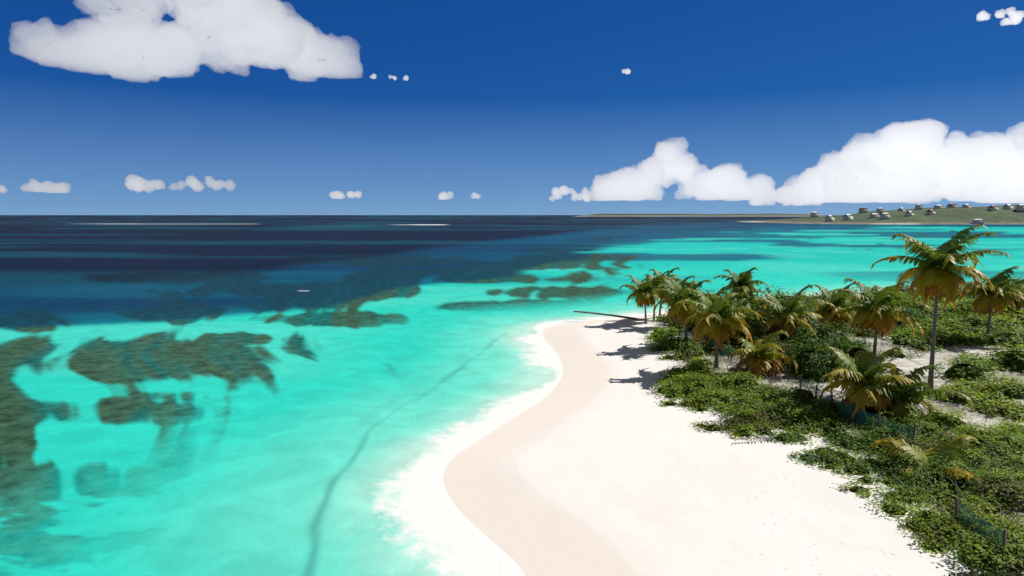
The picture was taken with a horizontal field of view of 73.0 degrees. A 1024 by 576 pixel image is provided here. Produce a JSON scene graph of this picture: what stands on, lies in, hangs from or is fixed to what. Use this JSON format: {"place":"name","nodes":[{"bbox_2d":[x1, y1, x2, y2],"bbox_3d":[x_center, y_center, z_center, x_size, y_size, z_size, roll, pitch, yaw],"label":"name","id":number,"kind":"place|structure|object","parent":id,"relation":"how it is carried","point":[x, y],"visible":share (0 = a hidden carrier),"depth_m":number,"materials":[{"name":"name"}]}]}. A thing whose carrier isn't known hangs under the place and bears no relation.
{"place":"outdoors","nodes":[
{"label":"outdoors","id":0,"kind":"place"},
{"bbox_2d":[0,215,1023,575],"bbox_3d":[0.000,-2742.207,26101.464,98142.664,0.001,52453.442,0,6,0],"label":"sea water","id":1,"kind":"structure","parent":0,"point":[256,395],"depth_m":68.33,"materials":[{"name":"teal liquid"}]},
{"bbox_2d":[0,0,1023,214],"label":"sky","id":2,"kind":"structure","parent":0,"point":[108,107],"materials":[{"name":"blue"}]},
{"bbox_2d":[583,214,827,215],"bbox_3d":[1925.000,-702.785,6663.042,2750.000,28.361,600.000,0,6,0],"label":"island terrain","id":3,"kind":"structure","parent":0,"point":[700,215],"depth_m":6503.66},
{"bbox_2d":[443,299,1023,575],"bbox_3d":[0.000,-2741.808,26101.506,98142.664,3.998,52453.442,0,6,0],"label":"sand beach","id":4,"kind":"structure","parent":0,"point":[597,461],"depth_m":34.15,"materials":[{"name":"white sand"}]},
{"bbox_2d":[573,311,639,319],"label":"jetty","id":5,"kind":"object","parent":4,"relation":"on","point":[632,318],"visible":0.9,"depth_m":91.07,"materials":[{"name":"wood"}]},
{"bbox_2d":[618,275,663,323],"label":"palm","id":6,"kind":"object","parent":4,"relation":"on","point":[642,292],"visible":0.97,"depth_m":84.69,"materials":[{"name":"green plant"}]},
{"bbox_2d":[640,270,670,320],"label":"palm","id":7,"kind":"object","parent":4,"relation":"on","point":[651,277],"visible":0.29,"depth_m":87.54,"materials":[{"name":"green plant"}]},
{"bbox_2d":[642,267,681,316],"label":"palm","id":8,"kind":"object","parent":4,"relation":"on","point":[657,272],"visible":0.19,"depth_m":91.76,"materials":[{"name":"green plant"}]},
{"bbox_2d":[657,275,703,325],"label":"palm","id":9,"kind":"object","parent":4,"relation":"on","point":[682,283],"visible":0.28,"depth_m":81.79,"materials":[{"name":"green plant"}]},
{"bbox_2d":[649,276,719,342],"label":"palm","id":10,"kind":"object","parent":4,"relation":"on","point":[681,311],"visible":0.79,"depth_m":69.04,"materials":[{"name":"green plant"}]},
{"bbox_2d":[683,291,726,337],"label":"palm","id":11,"kind":"object","parent":4,"relation":"on","point":[719,294],"visible":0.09,"depth_m":71.53,"materials":[{"name":"green plant"}]},
{"bbox_2d":[674,288,762,367],"bbox_3d":[17.152,3.556,58.891,6.849,6.912,7.684,0,6,0],"label":"palm","id":12,"kind":"object","parent":4,"relation":"on","point":[716,319],"visible":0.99,"depth_m":57.62,"materials":[{"name":"green plant"}]},
{"bbox_2d":[678,327,769,376],"bbox_3d":[19.411,5.801,64.189,0.846,1.845,17.418,-1,6,-10],"label":"fence net","id":13,"kind":"object","parent":4,"relation":"on","point":[713,344],"visible":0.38,"depth_m":64.39,"materials":[{"name":"teal"}]},
{"bbox_2d":[713,267,769,304],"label":"palm","id":14,"kind":"object","parent":4,"relation":"on","point":[743,281],"visible":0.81,"depth_m":86.37,"materials":[{"name":"green plant"}]},
{"bbox_2d":[719,295,773,344],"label":"palm","id":15,"kind":"object","parent":4,"relation":"on","point":[743,303],"visible":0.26,"depth_m":68.60,"materials":[{"name":"green plant"}]},
{"bbox_2d":[728,330,798,379],"bbox_3d":[20.081,5.758,56.741,5.598,4.548,6.459,-1,6,-11],"label":"palm","id":16,"kind":"object","parent":4,"relation":"on","point":[761,355],"visible":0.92,"depth_m":56.19,"materials":[{"name":"green plant"}]},
{"bbox_2d":[745,284,834,345],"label":"palm","id":17,"kind":"object","parent":4,"relation":"on","point":[786,318],"visible":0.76,"depth_m":66.46,"materials":[{"name":"green plant"}]},
{"bbox_2d":[641,323,1023,454],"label":"shrubs","id":18,"kind":"object","parent":4,"relation":"on","point":[811,362],"visible":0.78,"depth_m":49.21,"materials":[{"name":"green plant"}]},
{"bbox_2d":[644,284,1023,371],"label":"shrubs","id":19,"kind":"object","parent":4,"relation":"on","point":[963,330],"visible":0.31,"depth_m":71.11,"materials":[{"name":"green plant"}]},
{"bbox_2d":[808,282,861,330],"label":"palm","id":20,"kind":"object","parent":4,"relation":"on","point":[837,300],"visible":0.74,"depth_m":70.07,"materials":[{"name":"green plant"}]},
{"bbox_2d":[664,328,1023,550],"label":"shrubs","id":21,"kind":"object","parent":4,"relation":"on","point":[891,359],"visible":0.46,"depth_m":40.28,"materials":[{"name":"green plant"}]},
{"bbox_2d":[709,347,986,481],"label":"fallen dead fronds","id":22,"kind":"object","parent":4,"relation":"on","point":[940,403],"visible":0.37,"depth_m":40.35,"materials":[{"name":"brown plant"}]},
{"bbox_2d":[690,415,1023,575],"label":"shrubs","id":23,"kind":"object","parent":4,"relation":"on","point":[937,530],"visible":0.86,"depth_m":32.16,"materials":[{"name":"green plant"}]},
{"bbox_2d":[815,344,923,420],"bbox_3d":[22.158,6.523,44.103,6.426,5.777,6.421,-2,6,-18],"label":"palm","id":24,"kind":"object","parent":4,"relation":"on","point":[871,400],"visible":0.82,"depth_m":43.49,"materials":[{"name":"green plant"}]},
{"bbox_2d":[799,375,952,442],"bbox_3d":[21.474,7.878,42.997,0.843,1.904,14.730,-1,6,-7],"label":"fence net","id":25,"kind":"object","parent":4,"relation":"on","point":[880,419],"visible":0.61,"depth_m":42.37,"materials":[{"name":"teal"}]},
{"bbox_2d":[826,278,932,357],"bbox_3d":[31.097,2.962,59.868,7.651,7.492,7.580,0,6,0],"label":"palm","id":26,"kind":"object","parent":4,"relation":"on","point":[877,311],"visible":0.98,"depth_m":58.74,"materials":[{"name":"green plant"}]},
{"bbox_2d":[748,275,1023,319],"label":"shrubs","id":27,"kind":"object","parent":4,"relation":"on","point":[906,288],"visible":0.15,"depth_m":95.67,"materials":[{"name":"green plant"}]},
{"bbox_2d":[852,364,973,425],"bbox_3d":[24.560,7.176,44.410,7.032,4.775,6.900,0,6,0],"label":"palm","id":28,"kind":"object","parent":4,"relation":"on","point":[903,397],"visible":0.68,"depth_m":43.09,"materials":[{"name":"green plant"}]},
{"bbox_2d":[870,434,982,490],"bbox_3d":[20.624,9.163,34.028,5.018,3.534,5.330,0,6,0],"label":"palm","id":29,"kind":"object","parent":4,"relation":"on","point":[949,449],"visible":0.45,"depth_m":34.30,"materials":[{"name":"green plant"}]},
{"bbox_2d":[870,224,1011,389],"bbox_3d":[30.421,1.578,49.825,7.989,12.390,8.224,0,6,0],"label":"palm","id":30,"kind":"object","parent":4,"relation":"on","point":[932,278],"visible":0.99,"depth_m":48.39,"materials":[{"name":"green plant"}]},
{"bbox_2d":[954,497,1006,552],"bbox_3d":[18.474,9.612,27.348,0.211,1.583,2.938,0,6,0],"label":"fence net","id":31,"kind":"object","parent":4,"relation":"on","point":[1004,531],"visible":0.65,"depth_m":27.49,"materials":[{"name":"plastic netting"},{"name":"wood"}]},
{"bbox_2d":[954,265,1023,337],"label":"palm","id":32,"kind":"object","parent":4,"relation":"on","point":[990,300],"visible":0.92,"depth_m":68.52,"materials":[{"name":"green plant"}]},
{"bbox_2d":[983,279,1023,314],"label":"palm","id":33,"kind":"object","parent":4,"relation":"on","point":[1018,303],"visible":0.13,"depth_m":86.06,"materials":[{"name":"green plant"}]},
{"bbox_2d":[736,204,1023,223],"bbox_3d":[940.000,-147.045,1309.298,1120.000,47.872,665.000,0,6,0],"label":"headland terrain","id":34,"kind":"structure","parent":0,"point":[959,215],"depth_m":1086.99,"materials":[{"name":"green plant"}]},
{"bbox_2d":[810,212,818,216],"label":"house","id":35,"kind":"structure","parent":34,"relation":"on","point":[814,214],"depth_m":1330.85,"materials":[{"name":"white paint"}]},
{"bbox_2d":[825,215,834,221],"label":"house","id":36,"kind":"structure","parent":34,"relation":"on","point":[828,218],"depth_m":1128.25,"materials":[{"name":"white paint"}]},
{"bbox_2d":[842,214,852,220],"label":"house","id":37,"kind":"structure","parent":34,"relation":"on","point":[847,217],"depth_m":1117.06,"materials":[{"name":"white paint"}]},
{"bbox_2d":[858,207,867,212],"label":"house","id":38,"kind":"structure","parent":34,"relation":"on","point":[862,210],"depth_m":1330.22,"materials":[{"name":"white paint"}]},
{"bbox_2d":[869,213,879,217],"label":"house","id":39,"kind":"structure","parent":34,"relation":"on","point":[874,215],"depth_m":1117.65,"materials":[{"name":"white paint"}]},
{"bbox_2d":[876,208,883,213],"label":"house","id":40,"kind":"structure","parent":34,"relation":"on","point":[879,210],"depth_m":1211.37,"materials":[{"name":"white paint"}]},
{"bbox_2d":[879,213,890,218],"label":"house","id":41,"kind":"structure","parent":34,"relation":"on","point":[885,215],"depth_m":1092.42,"materials":[{"name":"white paint"}]},
{"bbox_2d":[905,211,913,215],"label":"house","id":42,"kind":"structure","parent":34,"relation":"on","point":[911,213],"depth_m":1101.59,"materials":[{"name":"white paint"}]},
{"bbox_2d":[915,204,921,209],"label":"house","id":43,"kind":"structure","parent":34,"relation":"on","point":[918,206],"depth_m":1243.91,"materials":[{"name":"white paint"}]},
{"bbox_2d":[926,209,935,214],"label":"house","id":44,"kind":"structure","parent":34,"relation":"on","point":[930,211],"depth_m":1099.79,"materials":[{"name":"white paint"}]},
{"bbox_2d":[934,205,943,208],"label":"house","id":45,"kind":"structure","parent":34,"relation":"on","point":[938,206],"depth_m":1224.79,"materials":[{"name":"white paint"}]},
{"bbox_2d":[946,203,957,207],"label":"house","id":46,"kind":"structure","parent":34,"relation":"on","point":[951,205],"depth_m":1211.96,"materials":[{"name":"white paint"}]},
{"bbox_2d":[962,204,970,207],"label":"house","id":47,"kind":"structure","parent":34,"relation":"on","point":[966,206],"depth_m":1135.97,"materials":[{"name":"white paint"}]},
{"bbox_2d":[972,219,983,223],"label":"house","id":48,"kind":"structure","parent":34,"relation":"on","point":[977,221],"depth_m":1030.79,"materials":[{"name":"white paint"}]},
{"bbox_2d":[987,205,998,210],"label":"house","id":49,"kind":"structure","parent":34,"relation":"on","point":[992,207],"depth_m":1096.44,"materials":[{"name":"white paint"}]},
{"bbox_2d":[1003,204,1012,208],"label":"house","id":50,"kind":"structure","parent":34,"relation":"on","point":[1007,206],"depth_m":1103.31,"materials":[{"name":"white paint"}]},
{"bbox_2d":[1015,204,1023,210],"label":"house","id":51,"kind":"structure","parent":34,"relation":"on","point":[1019,207],"depth_m":1087.11,"materials":[{"name":"white paint"}]}
]}

